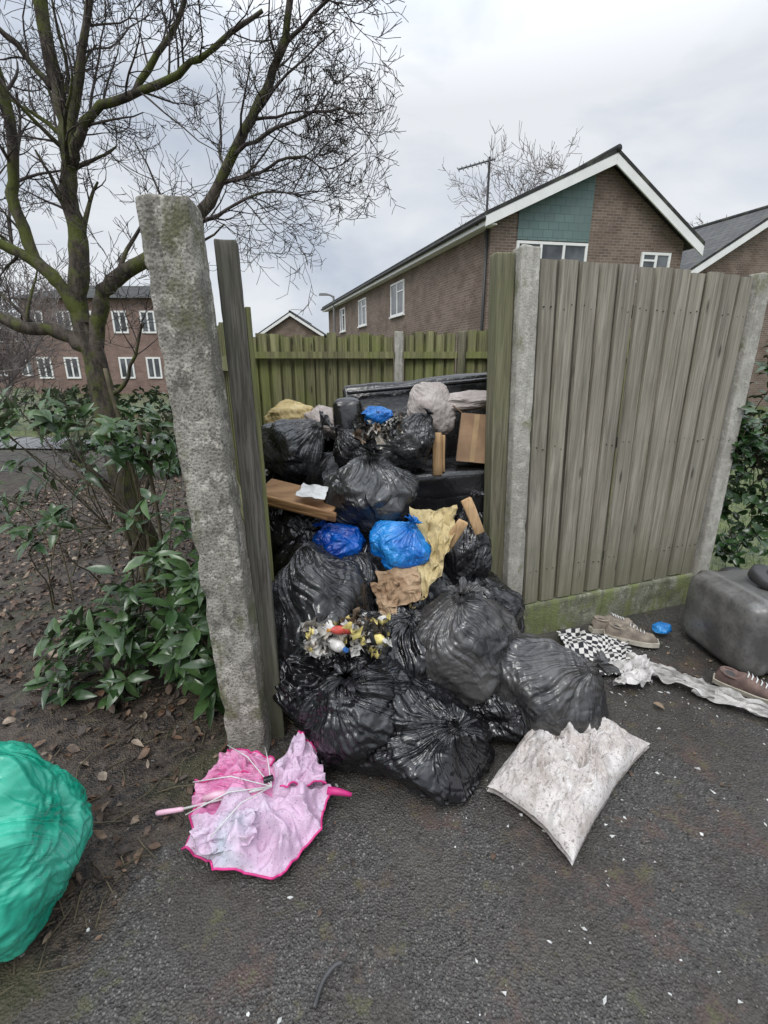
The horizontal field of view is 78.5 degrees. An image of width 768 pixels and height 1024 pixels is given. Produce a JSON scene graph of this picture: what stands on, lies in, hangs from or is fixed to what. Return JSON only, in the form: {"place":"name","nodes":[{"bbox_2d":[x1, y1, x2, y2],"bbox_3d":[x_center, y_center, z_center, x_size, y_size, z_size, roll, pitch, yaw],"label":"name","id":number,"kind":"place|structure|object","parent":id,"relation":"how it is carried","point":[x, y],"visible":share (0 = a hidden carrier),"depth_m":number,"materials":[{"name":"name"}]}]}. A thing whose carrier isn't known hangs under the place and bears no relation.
{"place":"outdoors","nodes":[
{"label":"outdoors","id":0,"kind":"place"},
{"bbox_2d":[0,212,81,418],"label":"bare tree","id":1,"kind":"object","parent":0,"point":[4,356],"visible":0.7,"depth_m":6.74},
{"bbox_2d":[0,381,179,561],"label":"evergreen shrub","id":2,"kind":"object","parent":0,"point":[128,448],"visible":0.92,"depth_m":2.36,"materials":[{"name":"green plant"}]},
{"bbox_2d":[266,316,326,337],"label":"walls","id":3,"kind":"structure","parent":0,"point":[289,326],"depth_m":42.06,"materials":[{"name":"brown brick"}]},
{"bbox_2d":[261,313,323,335],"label":"barge boards","id":4,"kind":"object","parent":3,"relation":"attached to","point":[294,317],"visible":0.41,"depth_m":41.62,"materials":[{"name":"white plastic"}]},
{"bbox_2d":[0,387,767,1023],"bbox_3d":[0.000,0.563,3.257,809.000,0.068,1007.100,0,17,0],"label":"ground","id":5,"kind":"structure","parent":0,"point":[216,927],"depth_m":1.42,"materials":[{"name":"asphalt"}]},
{"bbox_2d":[0,327,35,386],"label":"brick flats","id":6,"kind":"structure","parent":5,"relation":"on","point":[27,369],"depth_m":38.44,"materials":[{"name":"brick"}]},
{"bbox_2d":[0,258,62,409],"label":"bare tree","id":7,"kind":"object","parent":5,"relation":"on","point":[3,367],"visible":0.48,"depth_m":7.91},
{"bbox_2d":[0,254,91,421],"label":"bare tree","id":8,"kind":"object","parent":5,"relation":"on","point":[66,319],"visible":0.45,"depth_m":13.24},
{"bbox_2d":[0,740,92,961],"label":"green rubbish bag","id":9,"kind":"object","parent":5,"relation":"on","point":[46,824],"visible":1,"depth_m":1.23,"materials":[{"name":"plastic"}]},
{"bbox_2d":[0,437,158,448],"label":"footpath","id":10,"kind":"structure","parent":5,"relation":"on","point":[24,444],"depth_m":9.74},
{"bbox_2d":[0,384,181,480],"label":"hedge","id":11,"kind":"object","parent":5,"relation":"on","point":[175,468],"visible":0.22,"depth_m":11.80,"materials":[{"name":"green plant"}]},
{"bbox_2d":[15,286,167,393],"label":"brick flats","id":12,"kind":"structure","parent":5,"relation":"on","point":[147,370],"depth_m":28.47,"materials":[{"name":"brick"}]},
{"bbox_2d":[30,311,162,378],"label":"windows","id":13,"kind":"structure","parent":12,"relation":"in","point":[154,368],"depth_m":28.53,"materials":[{"name":"white plastic"}]},
{"bbox_2d":[0,426,190,609],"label":"bramble","id":14,"kind":"object","parent":5,"relation":"on","point":[75,565],"visible":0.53,"depth_m":3.18,"materials":[{"name":"plant"}]},
{"bbox_2d":[22,488,224,728],"bbox_3d":[-1.091,0.424,2.190,1.358,1.054,0.746,6,18,18],"label":"evergreen shrub","id":15,"kind":"object","parent":5,"relation":"on","point":[188,651],"visible":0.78,"depth_m":2.08,"materials":[{"name":"green plant"}]},
{"bbox_2d":[86,368,194,637],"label":"shrub stems","id":16,"kind":"object","parent":5,"relation":"on","point":[149,481],"visible":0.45,"depth_m":2.46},
{"bbox_2d":[135,194,271,756],"bbox_3d":[-0.584,0.079,1.673,0.244,2.071,0.136,0,17,0],"label":"concrete post","id":17,"kind":"object","parent":5,"relation":"on","point":[174,248],"visible":0.96,"depth_m":1.53,"materials":[{"name":"concrete"}]},
{"bbox_2d":[0,0,408,591],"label":"bare tree","id":18,"kind":"object","parent":5,"relation":"on","point":[86,338],"visible":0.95,"depth_m":2.45,"materials":[{"name":"brown plant"}]},
{"bbox_2d":[217,307,273,582],"bbox_3d":[-1.101,-0.369,3.305,0.102,1.686,3.201,-7,18,-21],"label":"fence panel","id":19,"kind":"object","parent":5,"relation":"on","point":[220,328],"visible":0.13,"depth_m":1.90,"materials":[{"name":"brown wood"}]},
{"bbox_2d":[214,239,284,737],"bbox_3d":[-0.481,0.090,1.773,0.086,1.992,0.160,-14,22,-38],"label":"wooden post","id":20,"kind":"object","parent":5,"relation":"on","point":[227,257],"visible":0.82,"depth_m":1.67,"materials":[{"name":"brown wood"}]},
{"bbox_2d":[155,730,351,879],"bbox_3d":[-0.439,0.967,1.625,0.510,0.179,0.497,13,22,37],"label":"broken umbrella","id":21,"kind":"object","parent":5,"relation":"on","point":[256,813],"visible":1,"depth_m":1.57,"materials":[{"name":"pink fabric"}]},
{"bbox_2d":[273,658,302,730],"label":"rubbish bag","id":22,"kind":"object","parent":5,"relation":"on","point":[284,700],"visible":0.09,"depth_m":1.91,"materials":[{"name":"black plastic"}]},
{"bbox_2d":[272,539,374,661],"bbox_3d":[-0.289,0.498,2.091,0.514,0.735,0.507,0,17,0],"label":"rubbish bag","id":23,"kind":"object","parent":22,"relation":"on","point":[312,581],"visible":0.48,"depth_m":1.93,"materials":[{"name":"black plastic"}]},
{"bbox_2d":[253,333,392,426],"bbox_3d":[-0.880,-0.848,4.724,1.944,1.786,0.088,0,17,0],"label":"fence panel","id":24,"kind":"object","parent":5,"relation":"on","point":[313,382],"visible":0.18,"depth_m":4.53,"materials":[{"name":"green wood"}]},
{"bbox_2d":[312,959,342,1009],"bbox_3d":[-0.146,1.189,1.190,0.027,0.018,0.114,11,20,32],"label":"bent metal rod","id":25,"kind":"object","parent":5,"relation":"on","point":[332,967],"visible":1,"depth_m":1.19,"materials":[{"name":"metal"}]},
{"bbox_2d":[295,649,414,775],"bbox_3d":[-0.093,0.752,1.884,0.549,0.425,0.506,0,17,0],"label":"rubbish bag","id":26,"kind":"object","parent":5,"relation":"on","point":[346,725],"visible":0.76,"depth_m":1.72,"materials":[{"name":"black plastic"}]},
{"bbox_2d":[288,634,381,696],"bbox_3d":[-0.176,0.602,1.819,0.398,0.218,0.190,0,17,0],"label":"torn bag flap","id":27,"kind":"object","parent":26,"relation":"on","point":[308,673],"visible":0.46,"depth_m":1.82,"materials":[{"name":"black plastic"}]},
{"bbox_2d":[300,607,391,660],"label":"household litter","id":28,"kind":"object","parent":26,"relation":"on","point":[365,630],"visible":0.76,"depth_m":1.82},
{"bbox_2d":[326,636,348,652],"bbox_3d":[-0.179,0.512,1.790,0.044,0.056,0.133,-14,22,-38],"label":"plastic bottle","id":29,"kind":"object","parent":28,"relation":"on","point":[337,645],"visible":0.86,"depth_m":1.76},
{"bbox_2d":[326,625,350,634],"bbox_3d":[-0.171,0.456,1.798,0.102,0.048,0.034,-10,19,-29],"label":"plastic bottle","id":30,"kind":"object","parent":28,"relation":"on","point":[337,630],"visible":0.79,"depth_m":1.78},
{"bbox_2d":[0,477,730,1023],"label":"fallen leaves","id":31,"kind":"object","parent":5,"relation":"on","point":[102,775],"depth_m":2.29,"materials":[{"name":"plant"}]},
{"bbox_2d":[0,638,767,1023],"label":"stone chips","id":32,"kind":"object","parent":5,"relation":"on","point":[472,870],"visible":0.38,"depth_m":1.44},
{"bbox_2d":[394,331,402,381],"bbox_3d":[0.140,-0.774,4.699,0.083,1.932,0.093,0,17,0],"label":"concrete post","id":33,"kind":"object","parent":5,"relation":"on","point":[398,362],"visible":0.25,"depth_m":4.45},
{"bbox_2d":[387,604,430,680],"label":"rubbish bag","id":34,"kind":"object","parent":5,"relation":"on","point":[408,650],"visible":0.16,"depth_m":1.96,"materials":[{"name":"black plastic"}]},
{"bbox_2d":[370,581,398,616],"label":"brown paper bag","id":35,"kind":"object","parent":34,"relation":"on","point":[377,589],"visible":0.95,"depth_m":2.11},
{"bbox_2d":[375,566,420,607],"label":"brown paper bag","id":36,"kind":"object","parent":35,"relation":"on","point":[408,590],"visible":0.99,"depth_m":2.13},
{"bbox_2d":[409,506,452,607],"bbox_3d":[0.221,0.214,2.207,0.229,0.420,0.318,0,17,0],"label":"yellow cloth","id":37,"kind":"object","parent":34,"relation":"on","point":[428,574],"visible":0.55,"depth_m":2.19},
{"bbox_2d":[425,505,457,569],"bbox_3d":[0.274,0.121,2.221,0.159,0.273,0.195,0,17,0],"label":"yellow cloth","id":38,"kind":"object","parent":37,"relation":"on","point":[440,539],"visible":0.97,"depth_m":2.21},
{"bbox_2d":[415,576,520,706],"bbox_3d":[0.357,0.567,2.089,0.541,0.591,0.484,0,17,0],"label":"rubbish bag","id":39,"kind":"object","parent":34,"relation":"on","point":[465,632],"visible":0.69,"depth_m":1.91,"materials":[{"name":"grey plastic"}]},
{"bbox_2d":[403,519,452,597],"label":"rubbish bag","id":40,"kind":"object","parent":5,"relation":"on","point":[437,585],"visible":0.02,"depth_m":2.25,"materials":[{"name":"black plastic"}]},
{"bbox_2d":[361,538,388,570],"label":"rubbish bag","id":41,"kind":"object","parent":40,"relation":"on","point":[376,559],"visible":0.01,"depth_m":2.22,"materials":[{"name":"black plastic"}]},
{"bbox_2d":[272,522,366,576],"bbox_3d":[-0.314,0.336,2.500,0.636,0.634,0.620,-8,19,-25],"label":"rubbish bag","id":42,"kind":"object","parent":41,"relation":"on","point":[281,557],"visible":0.06,"depth_m":2.26,"materials":[{"name":"black plastic"}]},
{"bbox_2d":[268,506,332,555],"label":"rubbish bag","id":43,"kind":"object","parent":42,"relation":"on","point":[286,526],"visible":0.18,"depth_m":2.30,"materials":[{"name":"black plastic"}]},
{"bbox_2d":[266,479,336,521],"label":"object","id":44,"kind":"object","parent":43,"relation":"on","point":[282,495],"visible":0.55,"depth_m":2.27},
{"bbox_2d":[296,483,327,499],"bbox_3d":[-0.341,-0.102,2.269,0.156,0.044,0.134,4,17,12],"label":"paper sheet","id":45,"kind":"object","parent":44,"relation":"on","point":[315,491],"visible":1,"depth_m":2.26,"materials":[{"name":"white paper"}]},
{"bbox_2d":[312,520,365,557],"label":"blue carrier bag","id":46,"kind":"object","parent":41,"relation":"on","point":[341,540],"visible":0.5,"depth_m":2.22,"materials":[{"name":"plastic"}]},
{"bbox_2d":[342,552,379,597],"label":"rubbish bag","id":47,"kind":"object","parent":41,"relation":"on","point":[364,560],"visible":0.09,"depth_m":2.17,"materials":[{"name":"black plastic"}]},
{"bbox_2d":[323,447,418,537],"bbox_3d":[-0.076,-0.100,2.418,0.507,0.479,0.468,0,17,0],"label":"rubbish bag","id":48,"kind":"object","parent":41,"relation":"on","point":[365,494],"visible":0.86,"depth_m":2.26,"materials":[{"name":"grey plastic"}]},
{"bbox_2d":[374,592,435,611],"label":"rubbish bag","id":49,"kind":"object","parent":41,"relation":"on","point":[421,604],"visible":0.02,"depth_m":2.14,"materials":[{"name":"black plastic"}]},
{"bbox_2d":[369,514,431,569],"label":"blue carrier bag","id":50,"kind":"object","parent":49,"relation":"on","point":[397,544],"visible":0.8,"depth_m":2.17,"materials":[{"name":"plastic"}]},
{"bbox_2d":[332,372,486,518],"bbox_3d":[0.309,-0.425,2.873,1.229,0.853,0.767,0,17,0],"label":"leather sofa","id":51,"kind":"object","parent":40,"relation":"on","point":[455,482],"visible":0.22,"depth_m":2.64,"materials":[{"name":"black"}]},
{"bbox_2d":[365,411,431,470],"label":"rubbish bag","id":52,"kind":"object","parent":51,"relation":"on","point":[391,445],"visible":0.09,"depth_m":2.44,"materials":[{"name":"grey plastic"}]},
{"bbox_2d":[333,424,367,467],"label":"rubbish bag","id":53,"kind":"object","parent":52,"relation":"on","point":[348,444],"visible":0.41,"depth_m":2.44,"materials":[{"name":"black plastic"}]},
{"bbox_2d":[351,410,406,448],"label":"household litter","id":54,"kind":"object","parent":52,"relation":"on","point":[362,427],"visible":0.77,"depth_m":2.43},
{"bbox_2d":[362,406,392,425],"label":"blue carrier bag","id":55,"kind":"object","parent":54,"relation":"on","point":[384,415],"visible":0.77,"depth_m":2.42,"materials":[{"name":"plastic"}]},
{"bbox_2d":[395,408,435,468],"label":"rubbish bag","id":56,"kind":"object","parent":52,"relation":"on","point":[417,438],"visible":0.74,"depth_m":2.40,"materials":[{"name":"grey plastic"}]},
{"bbox_2d":[407,382,455,434],"bbox_3d":[0.262,-0.573,2.615,0.271,0.294,0.214,0,17,0],"label":"cushion","id":57,"kind":"object","parent":52,"relation":"on","point":[433,397],"visible":0.76,"depth_m":2.55,"materials":[{"name":"beige fabric"}]},
{"bbox_2d":[432,432,441,475],"bbox_3d":[0.285,-0.310,2.520,0.062,0.231,0.032,0,17,0],"label":"timber offcut","id":58,"kind":"object","parent":51,"relation":"on","point":[437,457],"visible":0.85,"depth_m":2.51,"materials":[{"name":"brown wood"}]},
{"bbox_2d":[453,405,485,462],"bbox_3d":[0.512,-0.432,2.607,0.273,0.327,0.172,2,17,8],"label":"cardboard box","id":59,"kind":"object","parent":51,"relation":"on","point":[471,440],"visible":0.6,"depth_m":2.55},
{"bbox_2d":[448,390,486,411],"bbox_3d":[0.470,-0.620,2.623,0.399,0.120,0.230,0,17,0],"label":"cushion","id":60,"kind":"object","parent":59,"relation":"on","point":[467,400],"visible":0.66,"depth_m":2.54,"materials":[{"name":"beige fabric"}]},
{"bbox_2d":[404,331,455,380],"bbox_3d":[0.436,-0.851,4.704,0.495,1.790,0.086,1,17,2],"label":"fence panel","id":61,"kind":"object","parent":5,"relation":"on","point":[422,368],"visible":0.23,"depth_m":4.47,"materials":[{"name":"green wood"}]},
{"bbox_2d":[367,678,494,805],"bbox_3d":[0.183,0.835,1.808,0.432,0.323,0.474,12,21,35],"label":"rubbish bag","id":62,"kind":"object","parent":5,"relation":"on","point":[438,749],"visible":0.88,"depth_m":1.69,"materials":[{"name":"black plastic"}]},
{"bbox_2d":[456,331,465,373],"bbox_3d":[0.730,-0.769,4.679,0.073,1.935,0.093,0,17,0],"label":"wooden post","id":63,"kind":"object","parent":5,"relation":"on","point":[461,349],"visible":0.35,"depth_m":4.42,"materials":[{"name":"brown wood"}]},
{"bbox_2d":[466,571,524,632],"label":"rubbish bag","id":64,"kind":"object","parent":5,"relation":"on","point":[502,594],"visible":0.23,"depth_m":2.25,"materials":[{"name":"black plastic"}]},
{"bbox_2d":[443,490,491,584],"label":"rubbish bag","id":65,"kind":"object","parent":64,"relation":"on","point":[468,555],"visible":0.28,"depth_m":2.25,"materials":[{"name":"black plastic"}]},
{"bbox_2d":[449,519,467,549],"bbox_3d":[0.325,0.113,2.200,0.131,0.179,0.034,6,18,18],"label":"timber offcut","id":66,"kind":"object","parent":65,"relation":"on","point":[459,527],"visible":0.69,"depth_m":2.18,"materials":[{"name":"brown wood"}]},
{"bbox_2d":[461,497,483,534],"bbox_3d":[0.420,0.020,2.224,0.118,0.185,0.038,4,17,13],"label":"timber offcut","id":67,"kind":"object","parent":65,"relation":"on","point":[469,507],"visible":1,"depth_m":2.21,"materials":[{"name":"brown wood"}]},
{"bbox_2d":[483,252,514,581],"bbox_3d":[0.591,-0.196,2.496,0.158,2.115,0.124,-3,17,-9],"label":"wooden post","id":68,"kind":"object","parent":5,"relation":"on","point":[501,288],"visible":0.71,"depth_m":2.35,"materials":[{"name":"green wood"}]},
{"bbox_2d":[468,693,529,742],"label":"rubbish bag","id":69,"kind":"object","parent":5,"relation":"on","point":[502,718],"visible":0.35,"depth_m":1.89,"materials":[{"name":"black plastic"}]},
{"bbox_2d":[438,122,583,228],"bbox_3d":[8.295,-15.150,28.371,11.684,15.411,12.087,12,21,34],"label":"bare tree","id":70,"kind":"object","parent":5,"relation":"on","point":[551,165],"visible":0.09,"depth_m":26.19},
{"bbox_2d":[502,244,540,594],"bbox_3d":[0.692,-0.194,2.460,0.163,2.133,0.136,-3,17,-11],"label":"concrete post","id":71,"kind":"object","parent":5,"relation":"on","point":[526,286],"visible":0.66,"depth_m":2.32,"materials":[{"name":"concrete"}]},
{"bbox_2d":[464,328,630,513],"bbox_3d":[1.690,-0.862,4.704,1.824,1.825,0.089,0,17,-1],"label":"fence panel","id":72,"kind":"object","parent":5,"relation":"on","point":[476,341],"visible":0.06,"depth_m":4.47,"materials":[{"name":"brown wood"}]},
{"bbox_2d":[497,633,621,735],"bbox_3d":[0.716,0.720,1.996,0.518,0.424,0.426,0,17,0],"label":"rubbish bag","id":73,"kind":"object","parent":5,"relation":"on","point":[551,686],"visible":0.81,"depth_m":1.86,"materials":[{"name":"grey plastic"}]},
{"bbox_2d":[487,717,649,864],"bbox_3d":[0.703,0.891,1.838,0.755,0.197,0.447,-16,23,-41],"label":"pillow","id":74,"kind":"object","parent":5,"relation":"on","point":[559,789],"visible":0.85,"depth_m":1.68,"materials":[{"name":"white fabric"}]},
{"bbox_2d":[557,628,631,674],"bbox_3d":[1.150,0.748,2.507,0.390,0.068,0.412,4,17,12],"label":"checked scarf","id":75,"kind":"object","parent":5,"relation":"on","point":[581,641],"visible":0.57,"depth_m":2.57,"materials":[{"name":"fabric"}]},
{"bbox_2d":[588,612,635,633],"bbox_3d":[1.350,0.643,2.769,0.281,0.110,0.097,-3,17,-10],"label":"trainer","id":76,"kind":"object","parent":5,"relation":"on","point":[599,624],"visible":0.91,"depth_m":2.74,"materials":[{"name":"beige fabric"}]},
{"bbox_2d":[603,621,659,647],"bbox_3d":[1.400,0.678,2.654,0.281,0.110,0.097,6,18,19],"label":"trainer","id":77,"kind":"object","parent":5,"relation":"on","point":[633,635],"visible":0.99,"depth_m":2.63,"materials":[{"name":"beige fabric"}]},
{"bbox_2d":[613,654,653,687],"bbox_3d":[1.236,0.794,2.335,0.329,0.081,0.166,-8,19,-24],"label":"white cloth","id":78,"kind":"object","parent":5,"relation":"on","point":[641,675],"visible":0.98,"depth_m":2.33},
{"bbox_2d":[522,258,753,634],"bbox_3d":[1.374,-0.270,2.688,1.392,2.044,0.129,-5,18,-17],"label":"fence panel","id":79,"kind":"object","parent":5,"relation":"on","point":[587,312],"visible":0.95,"depth_m":2.60,"materials":[{"name":"grey wood"}]},
{"bbox_2d":[652,621,671,633],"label":"blue carrier bag","id":80,"kind":"object","parent":5,"relation":"on","point":[660,627],"visible":1,"depth_m":2.71,"materials":[{"name":"plastic"}]},
{"bbox_2d":[624,652,721,698],"bbox_3d":[1.421,0.808,2.328,0.419,0.054,0.121,13,22,37],"label":"grey cloth","id":81,"kind":"object","parent":5,"relation":"on","point":[667,674],"visible":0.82,"depth_m":2.30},
{"bbox_2d":[682,564,767,676],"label":"wheelie bin","id":82,"kind":"object","parent":5,"relation":"on","point":[725,617],"visible":0.98,"depth_m":2.42,"materials":[{"name":"plastic"}]},
{"bbox_2d":[690,273,767,575],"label":"concrete post","id":83,"kind":"object","parent":5,"relation":"on","point":[752,327],"visible":0.56,"depth_m":2.80,"materials":[{"name":"concrete"}]},
{"bbox_2d":[728,405,767,473],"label":"ivy bush","id":84,"kind":"object","parent":83,"relation":"attached to","point":[749,443],"visible":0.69,"depth_m":2.85,"materials":[{"name":"green plant"}]},
{"bbox_2d":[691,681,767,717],"bbox_3d":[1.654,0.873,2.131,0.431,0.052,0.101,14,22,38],"label":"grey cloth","id":85,"kind":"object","parent":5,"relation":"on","point":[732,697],"visible":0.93,"depth_m":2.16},
{"bbox_2d":[712,344,767,567],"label":"ivy bush","id":86,"kind":"object","parent":5,"relation":"on","point":[738,494],"visible":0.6,"depth_m":3.17,"materials":[{"name":"green plant"}]},
{"bbox_2d":[712,666,767,704],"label":"trainer","id":87,"kind":"object","parent":5,"relation":"on","point":[747,685],"visible":0.98,"depth_m":2.22,"materials":[{"name":"brown fabric"}]},
{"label":"rubbish bag","id":88,"kind":"object","parent":5,"relation":"on","visible":0},
{"bbox_2d":[296,451,339,485],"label":"rubbish bag","id":89,"kind":"object","parent":88,"relation":"on","point":[323,469],"visible":0.09,"depth_m":2.62,"materials":[{"name":"black plastic"}]},
{"bbox_2d":[303,405,335,439],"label":"rubbish bag","id":90,"kind":"object","parent":89,"relation":"on","point":[328,431],"visible":0.38,"depth_m":2.82,"materials":[{"name":"grey plastic"}]},
{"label":"rubbish bag","id":91,"kind":"object","parent":5,"relation":"on","visible":0},
{"bbox_2d":[265,470,295,483],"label":"rubbish bag","id":92,"kind":"object","parent":91,"relation":"on","point":[269,475],"visible":0.02,"depth_m":2.77,"materials":[{"name":"black plastic"}]},
{"bbox_2d":[261,411,333,482],"bbox_3d":[-0.519,-0.376,2.739,0.408,0.430,0.402,-6,18,-20],"label":"rubbish bag","id":93,"kind":"object","parent":92,"relation":"on","point":[294,450],"visible":0.86,"depth_m":2.60,"materials":[{"name":"grey plastic"}]},
{"bbox_2d":[324,437,334,451],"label":"rubbish bag","id":94,"kind":"object","parent":91,"relation":"on","point":[329,442],"depth_m":2.95,"materials":[{"name":"black plastic"}]},
{"bbox_2d":[264,399,313,423],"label":"rubbish bag","id":95,"kind":"object","parent":94,"relation":"on","point":[288,409],"visible":0.52,"depth_m":2.88,"materials":[{"name":"plastic"}]},
{"bbox_2d":[0,0,767,336],"label":"sky","id":96,"kind":"structure","parent":0,"point":[681,85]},
{"bbox_2d":[255,352,627,357],"bbox_3d":[0.375,-1.484,4.445,4.450,0.060,0.040,0,17,0],"label":"fence rail","id":97,"kind":"object","parent":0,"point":[364,354],"visible":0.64,"depth_m":4.43,"materials":[{"name":"green wood"}]},
{"bbox_2d":[328,166,683,415],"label":"walls","id":98,"kind":"structure","parent":0,"point":[443,290],"depth_m":14.00,"materials":[{"name":"brown brick"}]},
{"bbox_2d":[321,215,488,330],"bbox_3d":[-0.655,-8.309,23.112,0.429,5.377,21.700,-6,18,-18],"label":"gutter and downpipe","id":99,"kind":"object","parent":98,"relation":"attached to","point":[465,228],"visible":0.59,"depth_m":13.88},
{"bbox_2d":[457,156,495,238],"bbox_3d":[2.486,-8.653,12.884,1.045,2.015,0.450,-2,17,-6],"label":"tv aerial","id":100,"kind":"object","parent":98,"relation":"attached to","point":[489,160],"visible":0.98,"depth_m":12.71,"materials":[{"name":"metal"}]},
{"bbox_2d":[339,240,671,332],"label":"windows","id":101,"kind":"structure","parent":98,"relation":"attached to","point":[563,250],"depth_m":13.85,"materials":[{"name":"white plastic"}]},
{"bbox_2d":[322,153,703,311],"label":"barge boards","id":102,"kind":"object","parent":98,"relation":"attached to","point":[651,195],"visible":0.95,"depth_m":12.97,"materials":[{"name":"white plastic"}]},
{"bbox_2d":[322,150,704,307],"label":"roof","id":103,"kind":"structure","parent":102,"relation":"on","point":[687,246],"depth_m":13.12,"materials":[{"name":"tile"}]},
{"bbox_2d":[517,174,595,242],"bbox_3d":[4.769,-8.491,12.962,2.140,1.801,0.362,0,17,0],"label":"tile hung panel","id":104,"kind":"object","parent":98,"relation":"attached to","point":[565,214],"visible":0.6,"depth_m":13.05,"materials":[{"name":"tile"}]},
{"bbox_2d":[646,456,767,569],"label":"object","id":105,"kind":"structure","parent":0,"point":[742,520],"depth_m":4.78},
{"bbox_2d":[699,227,767,405],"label":"walls","id":106,"kind":"structure","parent":0,"point":[748,257],"depth_m":17.68,"materials":[{"name":"brown brick"}]},
{"bbox_2d":[691,220,767,272],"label":"barge boards","id":107,"kind":"object","parent":106,"relation":"attached to","point":[731,247],"visible":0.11,"depth_m":17.04,"materials":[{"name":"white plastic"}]},
{"bbox_2d":[680,208,767,269],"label":"roof","id":108,"kind":"structure","parent":107,"relation":"on","point":[718,237],"depth_m":17.71,"materials":[{"name":"tile"}]},
{"bbox_2d":[692,205,767,229],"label":"ridge tiles","id":109,"kind":"object","parent":108,"relation":"on","point":[732,216],"depth_m":18.90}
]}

